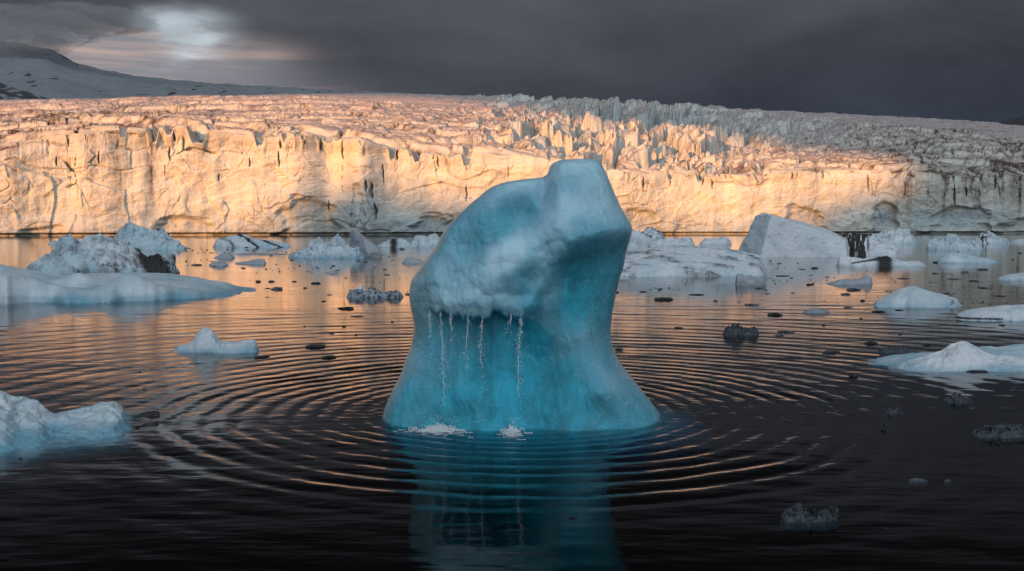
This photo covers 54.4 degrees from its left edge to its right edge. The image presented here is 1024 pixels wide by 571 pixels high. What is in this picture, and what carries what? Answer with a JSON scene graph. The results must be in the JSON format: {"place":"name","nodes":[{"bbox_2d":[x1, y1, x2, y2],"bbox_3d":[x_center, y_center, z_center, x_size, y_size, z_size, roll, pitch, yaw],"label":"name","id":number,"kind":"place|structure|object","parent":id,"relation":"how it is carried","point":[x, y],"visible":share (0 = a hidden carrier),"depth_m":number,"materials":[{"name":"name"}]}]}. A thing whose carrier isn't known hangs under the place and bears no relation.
{"place":"outdoors","nodes":[
{"label":"outdoors","id":0,"kind":"place"},
{"bbox_2d":[0,41,463,98],"bbox_3d":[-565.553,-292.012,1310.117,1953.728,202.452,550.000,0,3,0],"label":"snow hill","id":1,"kind":"structure","parent":0,"point":[29,72],"depth_m":1316.25,"materials":[{"name":"white snow"}]},
{"bbox_2d":[0,233,1023,570],"bbox_3d":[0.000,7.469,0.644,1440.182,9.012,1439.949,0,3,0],"label":"water","id":2,"kind":"structure","parent":0,"point":[292,451],"depth_m":13.88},
{"bbox_2d":[0,390,159,451],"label":"iceberg","id":3,"kind":"object","parent":2,"relation":"on","point":[25,422],"visible":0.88,"depth_m":14.44,"materials":[{"name":"white ice"}]},
{"bbox_2d":[26,233,179,274],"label":"dirty iceberg","id":4,"kind":"object","parent":2,"relation":"on","point":[69,254],"visible":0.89,"depth_m":63.80,"materials":[{"name":"white ice"}]},
{"bbox_2d":[0,264,255,303],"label":"ice floe","id":5,"kind":"object","parent":2,"relation":"on","point":[20,285],"visible":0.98,"depth_m":41.07,"materials":[{"name":"white ice"}]},
{"bbox_2d":[114,221,187,248],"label":"curved iceberg","id":6,"kind":"object","parent":2,"relation":"on","point":[137,236],"visible":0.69,"depth_m":134.70,"materials":[{"name":"white ice"}]},
{"bbox_2d":[175,327,258,352],"bbox_3d":[-7.227,1.601,24.312,2.234,1.172,1.208,0,3,0],"label":"horned floe","id":7,"kind":"object","parent":2,"relation":"on","point":[206,340],"visible":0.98,"depth_m":23.97,"materials":[{"name":"white ice"}]},
{"bbox_2d":[209,261,228,265],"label":"ice floe","id":8,"kind":"object","parent":2,"relation":"on","point":[218,263],"visible":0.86,"depth_m":76.90,"materials":[{"name":"white ice"}]},
{"bbox_2d":[214,252,234,257],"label":"ice floe","id":9,"kind":"object","parent":2,"relation":"on","point":[226,255],"visible":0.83,"depth_m":95.81,"materials":[{"name":"white ice"}]},
{"bbox_2d":[235,259,265,263],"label":"ice floe","id":10,"kind":"object","parent":2,"relation":"on","point":[258,261],"visible":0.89,"depth_m":80.92,"materials":[{"name":"white ice"}]},
{"bbox_2d":[213,234,290,246],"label":"striped iceberg","id":11,"kind":"object","parent":2,"relation":"on","point":[241,240],"visible":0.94,"depth_m":147.42,"materials":[{"name":"white ice"}]},
{"bbox_2d":[237,253,287,254],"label":"ice floe","id":12,"kind":"object","parent":2,"relation":"on","point":[262,254],"visible":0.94,"depth_m":108.32,"materials":[{"name":"white ice"}]},
{"bbox_2d":[271,287,282,289],"bbox_3d":[-11.303,0.151,47.994,0.623,0.196,0.405,0,3,7],"label":"ice chip","id":13,"kind":"object","parent":2,"relation":"on","point":[277,288],"visible":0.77,"depth_m":47.83,"materials":[{"name":"grey ice"}]},
{"bbox_2d":[306,344,324,347],"bbox_3d":[-4.915,1.519,24.977,0.522,0.103,0.513,-1,4,-16],"label":"ice chip","id":14,"kind":"object","parent":2,"relation":"on","point":[315,346],"visible":0.88,"depth_m":24.82,"materials":[{"name":"black ice"}]},
{"bbox_2d":[288,233,364,257],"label":"iceberg","id":15,"kind":"object","parent":2,"relation":"on","point":[337,246],"visible":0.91,"depth_m":96.49,"materials":[{"name":"white ice"}]},
{"bbox_2d":[322,355,335,357],"bbox_3d":[-4.215,1.644,22.934,0.313,0.072,0.256,0,3,-4],"label":"ice chip","id":16,"kind":"object","parent":2,"relation":"on","point":[330,356],"visible":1,"depth_m":22.87,"materials":[{"name":"black ice"}]},
{"bbox_2d":[325,271,337,273],"bbox_3d":[-11.692,-0.750,64.613,1.055,0.439,1.203,0,3,0],"label":"ice floe","id":17,"kind":"object","parent":2,"relation":"on","point":[331,272],"visible":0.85,"depth_m":64.23,"materials":[{"name":"white ice"}]},
{"bbox_2d":[337,307,353,308],"bbox_3d":[-6.083,0.836,36.554,0.627,0.114,0.430,3,5,44],"label":"ice chip","id":18,"kind":"object","parent":2,"relation":"on","point":[345,308],"visible":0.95,"depth_m":36.47,"materials":[{"name":"black ice"}]},
{"bbox_2d":[350,230,381,256],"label":"tilted ice slab","id":19,"kind":"structure","parent":2,"relation":"on","point":[366,246],"depth_m":99.75,"materials":[{"name":"white ice"}]},
{"bbox_2d":[347,286,402,297],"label":"grey ice ridge","id":20,"kind":"structure","parent":2,"relation":"on","point":[371,292],"depth_m":42.34,"materials":[{"name":"grey ice"}]},
{"bbox_2d":[353,284,364,289],"bbox_3d":[-6.736,0.475,43.373,0.807,1.054,0.439,0,3,0],"label":"white ice lump","id":21,"kind":"object","parent":20,"relation":"on","point":[360,287],"visible":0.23,"depth_m":43.29,"materials":[{"name":"white ice"}]},
{"bbox_2d":[377,238,410,246],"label":"dirty iceberg","id":22,"kind":"object","parent":2,"relation":"on","point":[398,242],"visible":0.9,"depth_m":146.83,"materials":[{"name":"white ice"}]},
{"bbox_2d":[402,257,423,262],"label":"ice floe","id":23,"kind":"object","parent":2,"relation":"on","point":[409,260],"visible":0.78,"depth_m":82.97,"materials":[{"name":"white ice"}]},
{"bbox_2d":[411,233,439,246],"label":"iceberg","id":24,"kind":"object","parent":2,"relation":"on","point":[431,240],"visible":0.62,"depth_m":147.16,"materials":[{"name":"white ice"}]},
{"bbox_2d":[400,414,472,437],"bbox_3d":[-0.984,2.026,14.844,1.280,0.231,1.069,1,4,19],"label":"water splash","id":25,"kind":"object","parent":2,"relation":"on","point":[435,428],"visible":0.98,"depth_m":14.65,"materials":[{"name":"white liquid"}]},
{"bbox_2d":[499,416,532,439],"bbox_3d":[0.008,2.043,14.537,0.586,0.229,1.048,0,3,0],"label":"water splash","id":26,"kind":"object","parent":2,"relation":"on","point":[512,432],"visible":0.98,"depth_m":14.50,"materials":[{"name":"white liquid"}]},
{"bbox_2d":[383,159,659,430],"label":"iceberg","id":27,"kind":"object","parent":2,"relation":"on","point":[543,258],"visible":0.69,"depth_m":15.04,"materials":[{"name":"blue ice"}]},
{"bbox_2d":[437,312,447,404],"bbox_3d":[-1.043,1.216,14.877,0.183,1.670,0.134,-2,4,-32],"label":"water trickle","id":28,"kind":"object","parent":27,"relation":"attached to","point":[441,357],"visible":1,"depth_m":14.88,"materials":[{"name":"white liquid"}]},
{"bbox_2d":[463,319,469,399],"bbox_3d":[-0.658,1.108,14.682,0.213,1.390,0.131,2,4,29],"label":"water trickle","id":29,"kind":"object","parent":27,"relation":"attached to","point":[466,341],"visible":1,"depth_m":14.67,"materials":[{"name":"white liquid"}]},
{"bbox_2d":[477,318,487,402],"bbox_3d":[-0.444,1.171,14.691,0.180,1.476,0.134,3,4,37],"label":"water trickle","id":30,"kind":"object","parent":27,"relation":"attached to","point":[481,346],"visible":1,"depth_m":14.66,"materials":[{"name":"white liquid"}]},
{"bbox_2d":[516,319,525,422],"bbox_3d":[0.118,1.246,14.711,0.194,1.627,0.154,1,4,21],"label":"water trickle","id":31,"kind":"object","parent":27,"relation":"attached to","point":[520,321],"visible":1,"depth_m":14.71,"materials":[{"name":"white liquid"}]},
{"bbox_2d":[627,241,639,249],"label":"ice floe","id":32,"kind":"object","parent":2,"relation":"on","point":[633,245],"visible":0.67,"depth_m":130.22,"materials":[{"name":"white ice"}]},
{"bbox_2d":[629,230,652,241],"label":"ice floe","id":33,"kind":"object","parent":2,"relation":"on","point":[638,236],"visible":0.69,"depth_m":195.18,"materials":[{"name":"white ice"}]},
{"bbox_2d":[643,227,665,239],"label":"dirty iceberg","id":34,"kind":"object","parent":2,"relation":"on","point":[654,234],"visible":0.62,"depth_m":223.39,"materials":[{"name":"white ice"}]},
{"bbox_2d":[654,297,672,299],"bbox_3d":[6.239,0.567,41.000,0.775,0.167,0.521,1,4,21],"label":"ice chip","id":35,"kind":"object","parent":2,"relation":"on","point":[663,298],"visible":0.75,"depth_m":40.94,"materials":[{"name":"black ice"}]},
{"bbox_2d":[648,237,694,246],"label":"ice floe","id":36,"kind":"object","parent":2,"relation":"on","point":[668,242],"visible":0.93,"depth_m":151.41,"materials":[{"name":"white ice"}]},
{"bbox_2d":[621,245,766,276],"bbox_3d":[10.924,-0.755,62.885,11.406,3.566,6.103,0,3,0],"label":"grey floe","id":37,"kind":"object","parent":2,"relation":"on","point":[694,260],"visible":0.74,"depth_m":61.73,"materials":[{"name":"white ice"}]},
{"bbox_2d":[700,237,731,244],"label":"ice floe","id":38,"kind":"object","parent":2,"relation":"on","point":[718,241],"visible":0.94,"depth_m":167.46,"materials":[{"name":"white ice"}]},
{"bbox_2d":[723,322,758,335],"bbox_3d":[6.414,1.390,27.850,1.051,0.740,0.657,0,3,0],"label":"dark ice chunk","id":39,"kind":"object","parent":2,"relation":"on","point":[734,328],"visible":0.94,"depth_m":27.70,"materials":[{"name":"grey ice"}]},
{"bbox_2d":[735,274,765,284],"bbox_3d":[12.427,-0.013,51.886,1.690,1.222,1.005,0,3,0],"label":"ice floe","id":40,"kind":"object","parent":2,"relation":"on","point":[741,279],"visible":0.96,"depth_m":51.51,"materials":[{"name":"white ice"}]},
{"bbox_2d":[767,313,782,315],"bbox_3d":[8.946,0.992,33.937,0.536,0.106,0.362,0,3,5],"label":"ice chip","id":41,"kind":"object","parent":2,"relation":"on","point":[775,314],"visible":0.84,"depth_m":33.83,"materials":[{"name":"black ice"}]},
{"bbox_2d":[739,213,847,256],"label":"block iceberg","id":42,"kind":"object","parent":2,"relation":"on","point":[769,235],"visible":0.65,"depth_m":99.84,"materials":[{"name":"white ice"}]},
{"bbox_2d":[780,502,838,522],"bbox_3d":[3.088,2.431,10.271,0.675,0.432,0.378,0,3,0],"label":"clear ice chunk","id":43,"kind":"object","parent":2,"relation":"on","point":[799,512],"visible":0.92,"depth_m":10.20,"materials":[{"name":"ice"}]},
{"bbox_2d":[803,309,829,312],"bbox_3d":[10.732,0.991,35.098,1.089,0.366,0.825,0,3,0],"label":"dark ice slab","id":44,"kind":"object","parent":2,"relation":"on","point":[816,311],"depth_m":34.86,"materials":[{"name":"white ice"}]},
{"bbox_2d":[822,350,839,352],"bbox_3d":[7.658,1.586,23.879,0.441,0.088,0.234,-3,4,-37],"label":"ice chip","id":45,"kind":"object","parent":2,"relation":"on","point":[833,351],"visible":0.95,"depth_m":23.83,"materials":[{"name":"grey ice"}]},
{"bbox_2d":[826,275,872,284],"bbox_3d":[17.870,-0.073,52.702,2.614,0.991,1.484,0,3,0],"label":"ice floe","id":46,"kind":"object","parent":2,"relation":"on","point":[866,279],"visible":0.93,"depth_m":52.27,"materials":[{"name":"white ice"}]},
{"bbox_2d":[842,232,902,255],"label":"dirty iceberg","id":47,"kind":"object","parent":2,"relation":"on","point":[862,245],"visible":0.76,"depth_m":102.11,"materials":[{"name":"white ice"}]},
{"bbox_2d":[836,255,925,266],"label":"striped floe","id":48,"kind":"object","parent":2,"relation":"on","point":[883,261],"visible":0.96,"depth_m":75.78,"materials":[{"name":"white ice"}]},
{"bbox_2d":[871,228,916,243],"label":"iceberg","id":49,"kind":"object","parent":2,"relation":"on","point":[900,236],"visible":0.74,"depth_m":174.33,"materials":[{"name":"white ice"}]},
{"bbox_2d":[886,408,902,413],"bbox_3d":[6.196,2.092,16.108,0.342,0.274,0.244,0,3,0],"label":"clear ice chunk","id":50,"kind":"object","parent":2,"relation":"on","point":[894,411],"visible":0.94,"depth_m":16.05,"materials":[{"name":"ice"}]},
{"bbox_2d":[878,346,918,352],"bbox_3d":[9.309,1.629,24.012,1.078,0.369,0.591,0,3,0],"label":"dark ice slab","id":51,"kind":"object","parent":2,"relation":"on","point":[892,349],"depth_m":23.84,"materials":[{"name":"grey ice"}]},
{"bbox_2d":[872,286,960,307],"bbox_3d":[15.527,0.778,38.167,3.764,1.515,2.401,0,3,0],"label":"ice floe","id":52,"kind":"object","parent":2,"relation":"on","point":[912,297],"visible":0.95,"depth_m":37.53,"materials":[{"name":"white ice"}]},
{"bbox_2d":[909,478,925,481],"bbox_3d":[4.815,2.366,11.822,0.253,0.175,0.156,0,3,0],"label":"dark ice chunk","id":53,"kind":"object","parent":2,"relation":"on","point":[917,479],"visible":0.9,"depth_m":11.79,"materials":[{"name":"grey ice"}]},
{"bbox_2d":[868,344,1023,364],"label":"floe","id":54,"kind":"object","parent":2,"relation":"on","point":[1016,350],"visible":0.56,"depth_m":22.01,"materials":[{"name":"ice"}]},
{"bbox_2d":[925,234,982,249],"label":"iceberg","id":55,"kind":"object","parent":2,"relation":"on","point":[951,242],"visible":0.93,"depth_m":130.66,"materials":[{"name":"white ice"}]},
{"bbox_2d":[943,392,971,402],"bbox_3d":[7.688,2.023,17.201,0.582,0.397,0.412,0,3,0],"label":"clear ice chunk","id":56,"kind":"object","parent":2,"relation":"on","point":[956,398],"visible":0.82,"depth_m":17.08,"materials":[{"name":"ice"}]},
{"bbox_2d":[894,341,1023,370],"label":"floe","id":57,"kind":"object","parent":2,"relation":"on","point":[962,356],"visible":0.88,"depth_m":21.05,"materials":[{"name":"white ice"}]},
{"bbox_2d":[937,253,998,262],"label":"ice floe","id":58,"kind":"object","parent":2,"relation":"on","point":[953,258],"visible":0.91,"depth_m":83.30,"materials":[{"name":"white ice"}]},
{"bbox_2d":[967,370,987,372],"bbox_3d":[9.647,1.780,20.697,0.490,0.044,0.340,0,3,7],"label":"ice chip","id":59,"kind":"object","parent":2,"relation":"on","point":[983,371],"visible":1,"depth_m":20.60,"materials":[{"name":"black ice"}]},
{"bbox_2d":[953,304,1023,320],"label":"ice floe","id":60,"kind":"object","parent":2,"relation":"on","point":[1006,313],"visible":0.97,"depth_m":32.18,"materials":[{"name":"white ice"}]},
{"bbox_2d":[970,230,1010,243],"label":"dirty iceberg","id":61,"kind":"object","parent":2,"relation":"on","point":[987,237],"visible":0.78,"depth_m":180.72,"materials":[{"name":"white ice"}]},
{"bbox_2d":[970,423,1023,437],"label":"dark ice slab","id":62,"kind":"object","parent":2,"relation":"on","point":[1005,430],"depth_m":14.32,"materials":[{"name":"grey ice"}]},
{"bbox_2d":[997,273,1023,279],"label":"ice floe","id":63,"kind":"object","parent":2,"relation":"on","point":[1017,276],"visible":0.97,"depth_m":56.46,"materials":[{"name":"white ice"}]},
{"bbox_2d":[1011,239,1023,241],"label":"ice floe","id":64,"kind":"object","parent":2,"relation":"on","point":[1019,240],"visible":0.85,"depth_m":195.38,"materials":[{"name":"white ice"}]},
{"bbox_2d":[0,93,1023,235],"bbox_3d":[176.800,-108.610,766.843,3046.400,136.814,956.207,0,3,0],"label":"glacier","id":65,"kind":"object","parent":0,"point":[361,163],"visible":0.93,"depth_m":425.11,"materials":[{"name":"white ice"}]},
{"bbox_2d":[0,0,1023,122],"label":"sky","id":66,"kind":"structure","parent":0,"point":[939,59],"materials":[{"name":"grey"}]},
{"bbox_2d":[1001,116,1023,125],"bbox_3d":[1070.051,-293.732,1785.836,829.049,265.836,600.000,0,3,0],"label":"mountain","id":67,"kind":"structure","parent":0,"point":[1019,121],"depth_m":2002.57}
]}

